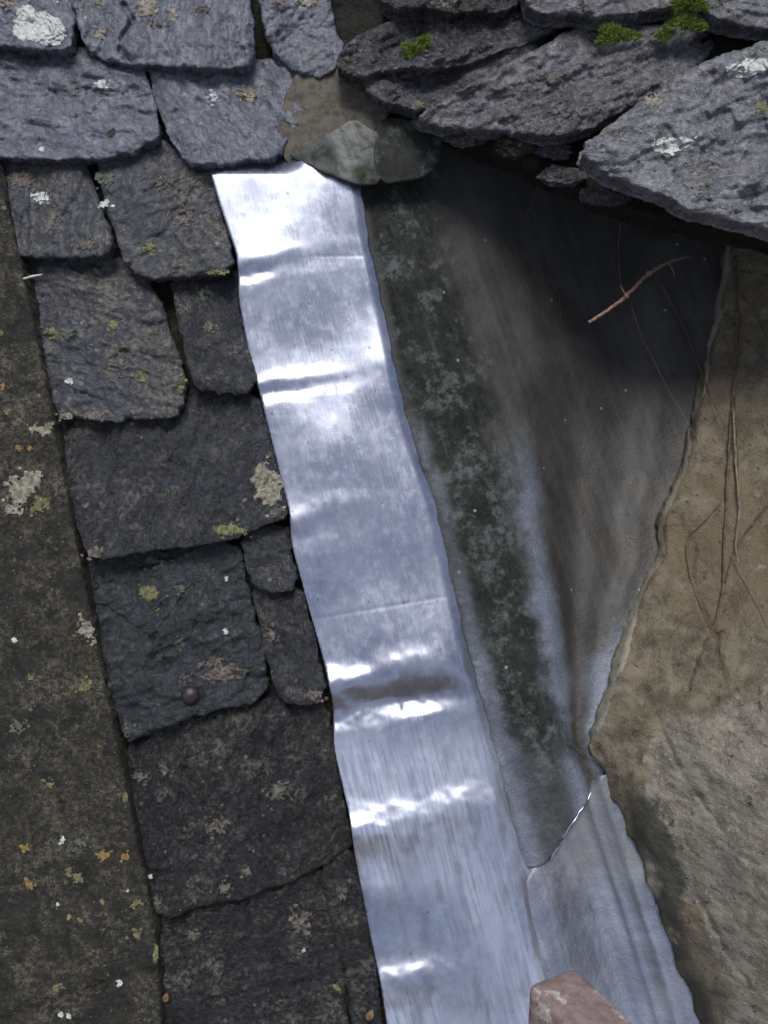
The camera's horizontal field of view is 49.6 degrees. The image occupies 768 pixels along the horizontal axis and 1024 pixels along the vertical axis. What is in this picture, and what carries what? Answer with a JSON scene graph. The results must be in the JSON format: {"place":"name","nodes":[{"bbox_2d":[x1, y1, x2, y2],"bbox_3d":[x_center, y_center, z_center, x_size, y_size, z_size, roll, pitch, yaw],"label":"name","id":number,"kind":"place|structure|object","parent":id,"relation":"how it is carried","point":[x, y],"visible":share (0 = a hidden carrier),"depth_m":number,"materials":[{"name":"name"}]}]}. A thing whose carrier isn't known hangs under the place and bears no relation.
{"place":"outdoors","nodes":[
{"label":"outdoors","id":0,"kind":"place"},
{"bbox_2d":[75,0,386,1023],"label":"mortar bed","id":1,"kind":"object","parent":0,"point":[263,50],"visible":0.07,"depth_m":1.31,"materials":[{"name":"grey concrete"}]},
{"bbox_2d":[4,161,116,262],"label":"stone slate","id":2,"kind":"object","parent":1,"relation":"on","point":[57,214],"visible":0.95,"depth_m":1.28,"materials":[{"name":"grey stone"}]},
{"bbox_2d":[0,45,162,165],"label":"stone slate","id":3,"kind":"object","parent":2,"relation":"on","point":[82,105],"visible":0.95,"depth_m":1.28,"materials":[{"name":"grey stone"}]},
{"bbox_2d":[0,0,86,58],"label":"stone slate","id":4,"kind":"object","parent":3,"relation":"on","point":[45,28],"visible":0.98,"depth_m":1.27,"materials":[{"name":"grey stone"}]},
{"bbox_2d":[0,160,165,1023],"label":"coping stone","id":5,"kind":"object","parent":1,"relation":"on","point":[80,927],"visible":1,"depth_m":1.25,"materials":[{"name":"grey stone"}]},
{"bbox_2d":[23,274,41,279],"bbox_3d":[-0.530,-0.355,1.255,0.030,0.008,0.007,0,50,0],"label":"straw","id":6,"kind":"object","parent":5,"relation":"on","point":[30,276],"visible":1,"depth_m":1.25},
{"bbox_2d":[71,0,256,75],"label":"stone slate","id":7,"kind":"object","parent":1,"relation":"on","point":[207,37],"visible":1,"depth_m":1.26,"materials":[{"name":"grey stone"}]},
{"bbox_2d":[94,139,234,282],"bbox_3d":[-0.339,-0.470,1.290,0.225,0.148,0.226,0,50,0],"label":"stone slate","id":8,"kind":"object","parent":1,"relation":"on","point":[160,204],"visible":0.89,"depth_m":1.27,"materials":[{"name":"grey stone"}]},
{"bbox_2d":[149,58,308,169],"bbox_3d":[-0.226,-0.614,1.286,0.280,0.110,0.191,0,50,0],"label":"stone slate","id":9,"kind":"object","parent":1,"relation":"on","point":[220,121],"visible":0.85,"depth_m":1.27,"materials":[{"name":"grey stone"}]},
{"bbox_2d":[160,867,349,1023],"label":"stone slate","id":10,"kind":"object","parent":1,"relation":"on","point":[271,955],"visible":0.77,"depth_m":1.29,"materials":[{"name":"grey stone"}]},
{"bbox_2d":[162,992,168,1001],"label":"leaf","id":11,"kind":"object","parent":10,"relation":"on","point":[165,997],"visible":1,"depth_m":1.26,"materials":[{"name":"brown plant"}]},
{"bbox_2d":[127,694,352,918],"bbox_3d":[-0.234,0.447,1.304,0.343,0.214,0.263,-10,51,-8],"label":"stone slate","id":12,"kind":"object","parent":10,"relation":"on","point":[236,804],"visible":0.96,"depth_m":1.29,"materials":[{"name":"grey stone"}]},
{"bbox_2d":[87,540,270,743],"bbox_3d":[-0.324,0.182,1.315,0.252,0.207,0.280,-13,51,-11],"label":"stone slate","id":13,"kind":"object","parent":12,"relation":"on","point":[174,623],"visible":0.94,"depth_m":1.28,"materials":[{"name":"grey stone"}]},
{"bbox_2d":[61,388,288,560],"bbox_3d":[-0.337,-0.063,1.293,0.366,0.165,0.239,-7,50,-6],"label":"stone slate","id":14,"kind":"object","parent":13,"relation":"on","point":[202,469],"visible":0.91,"depth_m":1.28,"materials":[{"name":"grey stone"}]},
{"bbox_2d":[29,255,188,423],"bbox_3d":[-0.449,-0.286,1.303,0.220,0.180,0.356,-21,53,-17],"label":"stone slate","id":15,"kind":"object","parent":14,"relation":"on","point":[111,352],"visible":0.93,"depth_m":1.28,"materials":[{"name":"grey stone"}]},
{"bbox_2d":[170,269,256,396],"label":"stone slate","id":16,"kind":"object","parent":14,"relation":"on","point":[219,361],"visible":0.88,"depth_m":1.28,"materials":[{"name":"grey stone"}]},
{"bbox_2d":[181,686,198,703],"bbox_3d":[-0.295,0.278,1.262,0.028,0.021,0.023,0,50,0],"label":"peg head","id":17,"kind":"object","parent":13,"relation":"on","point":[189,694],"visible":1,"depth_m":1.26},
{"bbox_2d":[251,585,328,706],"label":"stone slate","id":18,"kind":"object","parent":12,"relation":"on","point":[289,638],"visible":0.91,"depth_m":1.28,"materials":[{"name":"grey stone"}]},
{"bbox_2d":[240,523,299,592],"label":"stone slate","id":19,"kind":"object","parent":18,"relation":"on","point":[270,566],"visible":0.92,"depth_m":1.28,"materials":[{"name":"grey stone"}]},
{"bbox_2d":[333,984,341,989],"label":"leaf","id":20,"kind":"object","parent":10,"relation":"on","point":[336,987],"visible":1,"depth_m":1.27,"materials":[{"name":"green plant"}]},
{"bbox_2d":[257,0,343,78],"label":"stone slate","id":21,"kind":"object","parent":1,"relation":"on","point":[302,38],"visible":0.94,"depth_m":1.27,"materials":[{"name":"grey stone"}]},
{"bbox_2d":[321,848,383,1023],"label":"stone slate","id":22,"kind":"object","parent":1,"relation":"on","point":[340,883],"visible":0.89,"depth_m":1.29,"materials":[{"name":"grey stone"}]},
{"bbox_2d":[365,1009,373,1019],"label":"leaf","id":23,"kind":"object","parent":22,"relation":"on","point":[369,1015],"visible":1,"depth_m":1.26,"materials":[{"name":"brown plant"}]},
{"bbox_2d":[330,0,767,254],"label":"mortar fillet","id":24,"kind":"object","parent":1,"relation":"on","point":[353,18],"visible":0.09,"depth_m":1.26,"materials":[{"name":"black concrete"}]},
{"bbox_2d":[277,57,388,162],"bbox_3d":[-0.078,-0.613,1.282,0.175,0.127,0.130,0,50,0],"label":"mortar smear","id":25,"kind":"object","parent":24,"relation":"on","point":[332,101],"visible":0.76,"depth_m":1.27},
{"bbox_2d":[374,118,442,184],"bbox_3d":[0.038,-0.548,1.264,0.106,0.070,0.092,0,50,0],"label":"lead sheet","id":26,"kind":"object","parent":24,"relation":"on","point":[405,151],"visible":0.94,"depth_m":1.26,"materials":[{"name":"grey metal"}]},
{"bbox_2d":[411,117,423,132],"bbox_3d":[0.064,-0.577,1.240,0.049,0.021,0.024,0,50,0],"label":"rubble stone","id":27,"kind":"object","parent":26,"relation":"on","point":[415,122],"visible":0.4,"depth_m":1.24,"materials":[{"name":"stone"}]},
{"bbox_2d":[336,9,557,86],"bbox_3d":[0.087,-0.705,1.255,0.333,0.078,0.137,-12,51,-10],"label":"stone slate","id":28,"kind":"object","parent":24,"relation":"on","point":[458,45],"visible":0.9,"depth_m":1.23,"materials":[{"name":"grey stone"}]},
{"bbox_2d":[400,39,425,60],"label":"moss tuft","id":29,"kind":"object","parent":28,"relation":"on","point":[407,48],"visible":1,"depth_m":1.21,"materials":[{"name":"green plant"}]},
{"bbox_2d":[416,33,433,47],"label":"moss tuft","id":30,"kind":"object","parent":28,"relation":"on","point":[426,39],"visible":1,"depth_m":1.21,"materials":[{"name":"green plant"}]},
{"bbox_2d":[381,0,518,24],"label":"stone slate","id":31,"kind":"object","parent":24,"relation":"on","point":[448,12],"visible":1,"depth_m":1.22,"materials":[{"name":"grey stone"}]},
{"bbox_2d":[364,43,537,118],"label":"stone slate","id":32,"kind":"object","parent":24,"relation":"on","point":[414,98],"visible":0.58,"depth_m":1.23,"materials":[{"name":"grey stone"}]},
{"bbox_2d":[442,134,487,148],"bbox_3d":[0.122,-0.553,1.238,0.074,0.021,0.021,0,50,0],"label":"rubble stone","id":33,"kind":"object","parent":24,"relation":"on","point":[462,141],"visible":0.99,"depth_m":1.23,"materials":[{"name":"stone"}]},
{"bbox_2d":[492,135,536,159],"bbox_3d":[0.193,-0.542,1.232,0.067,0.037,0.043,0,50,0],"label":"rubble stone","id":34,"kind":"object","parent":24,"relation":"on","point":[506,146],"visible":0.89,"depth_m":1.22,"materials":[{"name":"grey stone"}]},
{"bbox_2d":[534,143,572,160],"bbox_3d":[0.248,-0.532,1.227,0.061,0.023,0.024,0,50,0],"label":"rubble stone","id":35,"kind":"object","parent":24,"relation":"on","point":[558,152],"visible":1,"depth_m":1.22,"materials":[{"name":"stone"}]},
{"bbox_2d":[535,164,590,187],"bbox_3d":[0.264,-0.497,1.233,0.081,0.030,0.032,0,50,0],"label":"rubble stone","id":36,"kind":"object","parent":24,"relation":"on","point":[554,175],"visible":0.97,"depth_m":1.23,"materials":[{"name":"stone"}]},
{"bbox_2d":[418,24,713,146],"bbox_3d":[0.277,-0.626,1.222,0.458,0.122,0.156,-20,53,-16],"label":"stone slate","id":37,"kind":"object","parent":24,"relation":"on","point":[570,86],"visible":0.93,"depth_m":1.20,"materials":[{"name":"grey stone"}]},
{"bbox_2d":[594,20,645,47],"bbox_3d":[0.336,-0.683,1.188,0.076,0.030,0.032,0,50,0],"label":"moss tuft","id":38,"kind":"object","parent":37,"relation":"on","point":[617,30],"visible":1,"depth_m":1.19,"materials":[{"name":"green plant"}]},
{"bbox_2d":[650,28,675,44],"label":"moss tuft","id":39,"kind":"object","parent":37,"relation":"on","point":[667,36],"visible":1,"depth_m":1.19,"materials":[{"name":"green plant"}]},
{"bbox_2d":[662,6,708,34],"bbox_3d":[0.429,-0.699,1.180,0.068,0.032,0.036,0,50,0],"label":"moss tuft","id":40,"kind":"object","parent":37,"relation":"on","point":[685,14],"visible":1,"depth_m":1.18,"materials":[{"name":"green plant"}]},
{"bbox_2d":[519,0,672,30],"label":"stone slate","id":41,"kind":"object","parent":24,"relation":"on","point":[589,15],"visible":0.98,"depth_m":1.19,"materials":[{"name":"grey stone"}]},
{"bbox_2d":[579,185,631,206],"bbox_3d":[0.326,-0.465,1.226,0.079,0.027,0.030,0,50,0],"label":"rubble stone","id":42,"kind":"object","parent":24,"relation":"on","point":[603,196],"visible":0.88,"depth_m":1.22,"materials":[{"name":"stone"}]},
{"bbox_2d":[577,41,767,241],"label":"stone slate","id":43,"kind":"object","parent":24,"relation":"on","point":[690,145],"visible":1,"depth_m":1.14,"materials":[{"name":"grey stone"}]},
{"bbox_2d":[696,0,767,40],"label":"stone slate","id":44,"kind":"object","parent":24,"relation":"on","point":[742,19],"visible":0.94,"depth_m":1.17,"materials":[{"name":"grey stone"}]},
{"bbox_2d":[667,0,711,11],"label":"moss tuft","id":45,"kind":"object","parent":44,"relation":"on","point":[694,5],"visible":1,"depth_m":1.17,"materials":[{"name":"green plant"}]},
{"bbox_2d":[588,245,767,1023],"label":"rendered wall","id":46,"kind":"structure","parent":0,"point":[687,780],"depth_m":1.26,"materials":[{"name":"brown paint"}]},
{"bbox_2d":[361,146,726,867],"bbox_3d":[0.238,-0.201,1.406,0.693,0.804,1.269,11,51,9],"label":"lead gutter lining","id":47,"kind":"object","parent":46,"relation":"attached to","point":[547,430],"visible":0.66,"depth_m":1.35,"materials":[{"name":"grey metal"}]},
{"bbox_2d":[547,259,560,319],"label":"dry stem","id":48,"kind":"object","parent":47,"relation":"on","point":[555,291],"visible":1,"depth_m":1.42,"materials":[{"name":"brown plant"}]},
{"bbox_2d":[568,742,615,770],"bbox_3d":[0.323,0.380,1.292,0.080,0.034,0.015,26,55,20],"label":"dry stem","id":49,"kind":"object","parent":47,"relation":"on","point":[587,755],"visible":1,"depth_m":1.30,"materials":[{"name":"brown plant"}]},
{"bbox_2d":[618,222,620,280],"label":"dry stem","id":50,"kind":"object","parent":47,"relation":"on","point":[618,251],"visible":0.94,"depth_m":1.47,"materials":[{"name":"brown plant"}]},
{"bbox_2d":[588,255,689,323],"bbox_3d":[0.415,-0.356,1.312,0.232,0.051,0.026,-30,56,-23],"label":"twig","id":51,"kind":"object","parent":47,"relation":"on","point":[633,288],"visible":1,"depth_m":1.29,"materials":[{"name":"brown wood"}]},
{"bbox_2d":[527,775,699,1023],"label":"gutter sheet","id":52,"kind":"object","parent":46,"relation":"attached to","point":[596,916],"visible":0.8,"depth_m":1.32,"materials":[{"name":"silver metal"}]},
{"bbox_2d":[209,157,547,1023],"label":"lead flashing","id":53,"kind":"object","parent":52,"relation":"on","point":[443,869],"visible":0.98,"depth_m":1.28,"materials":[{"name":"silver metal"}]},
{"bbox_2d":[290,120,381,185],"bbox_3d":[-0.072,-0.541,1.255,0.144,0.070,0.079,0,50,0],"label":"lead saddle","id":54,"kind":"object","parent":53,"relation":"on","point":[344,151],"visible":1,"depth_m":1.25,"materials":[{"name":"grey metal"}]},
{"bbox_2d":[528,971,630,1023],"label":"stone","id":55,"kind":"object","parent":53,"relation":"attached to","point":[572,997],"visible":1,"depth_m":0.86,"materials":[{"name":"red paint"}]},
{"bbox_2d":[549,792,591,860],"bbox_3d":[0.301,0.478,1.303,0.006,0.066,0.144,32,57,24],"label":"lead seam","id":56,"kind":"object","parent":52,"relation":"on","point":[571,824],"visible":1,"depth_m":1.29,"materials":[{"name":"silver metal"}]},
{"bbox_2d":[630,301,709,459],"bbox_3d":[0.492,-0.231,1.426,0.010,0.114,0.301,-16,52,-13],"label":"dry stem","id":57,"kind":"object","parent":46,"relation":"on","point":[661,376],"visible":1,"depth_m":1.45,"materials":[{"name":"brown plant"}]},
{"bbox_2d":[659,282,727,434],"bbox_3d":[0.538,-0.269,1.424,0.023,0.113,0.285,-13,51,-11],"label":"dry stem","id":58,"kind":"object","parent":46,"relation":"on","point":[692,350],"visible":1,"depth_m":1.46,"materials":[{"name":"brown plant"}]},
{"bbox_2d":[686,502,730,682],"bbox_3d":[0.502,0.116,1.285,0.048,0.071,0.300,7,50,6],"label":"dry stem","id":59,"kind":"object","parent":46,"relation":"on","point":[692,583],"visible":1,"depth_m":1.33,"materials":[{"name":"brown plant"}]},
{"bbox_2d":[690,255,767,689],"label":"dry stem","id":60,"kind":"object","parent":46,"relation":"on","point":[733,401],"visible":1,"depth_m":1.37,"materials":[{"name":"brown plant"}]},
{"bbox_2d":[732,409,739,563],"bbox_3d":[0.571,-0.046,1.343,0.010,0.094,0.255,6,50,5],"label":"dry stem","id":61,"kind":"object","parent":46,"relation":"on","point":[733,414],"visible":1,"depth_m":1.36,"materials":[{"name":"brown plant"}]},
{"bbox_2d":[729,287,767,339],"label":"dry stem","id":62,"kind":"object","parent":46,"relation":"on","point":[744,299],"visible":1,"depth_m":1.42,"materials":[{"name":"brown plant"}]},
{"bbox_2d":[731,553,767,623],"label":"dry stem","id":63,"kind":"object","parent":46,"relation":"on","point":[749,589],"visible":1,"depth_m":1.26,"materials":[{"name":"brown plant"}]},
{"bbox_2d":[735,332,767,362],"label":"dry stem","id":64,"kind":"object","parent":46,"relation":"on","point":[752,346],"visible":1,"depth_m":1.41,"materials":[{"name":"brown plant"}]}
]}

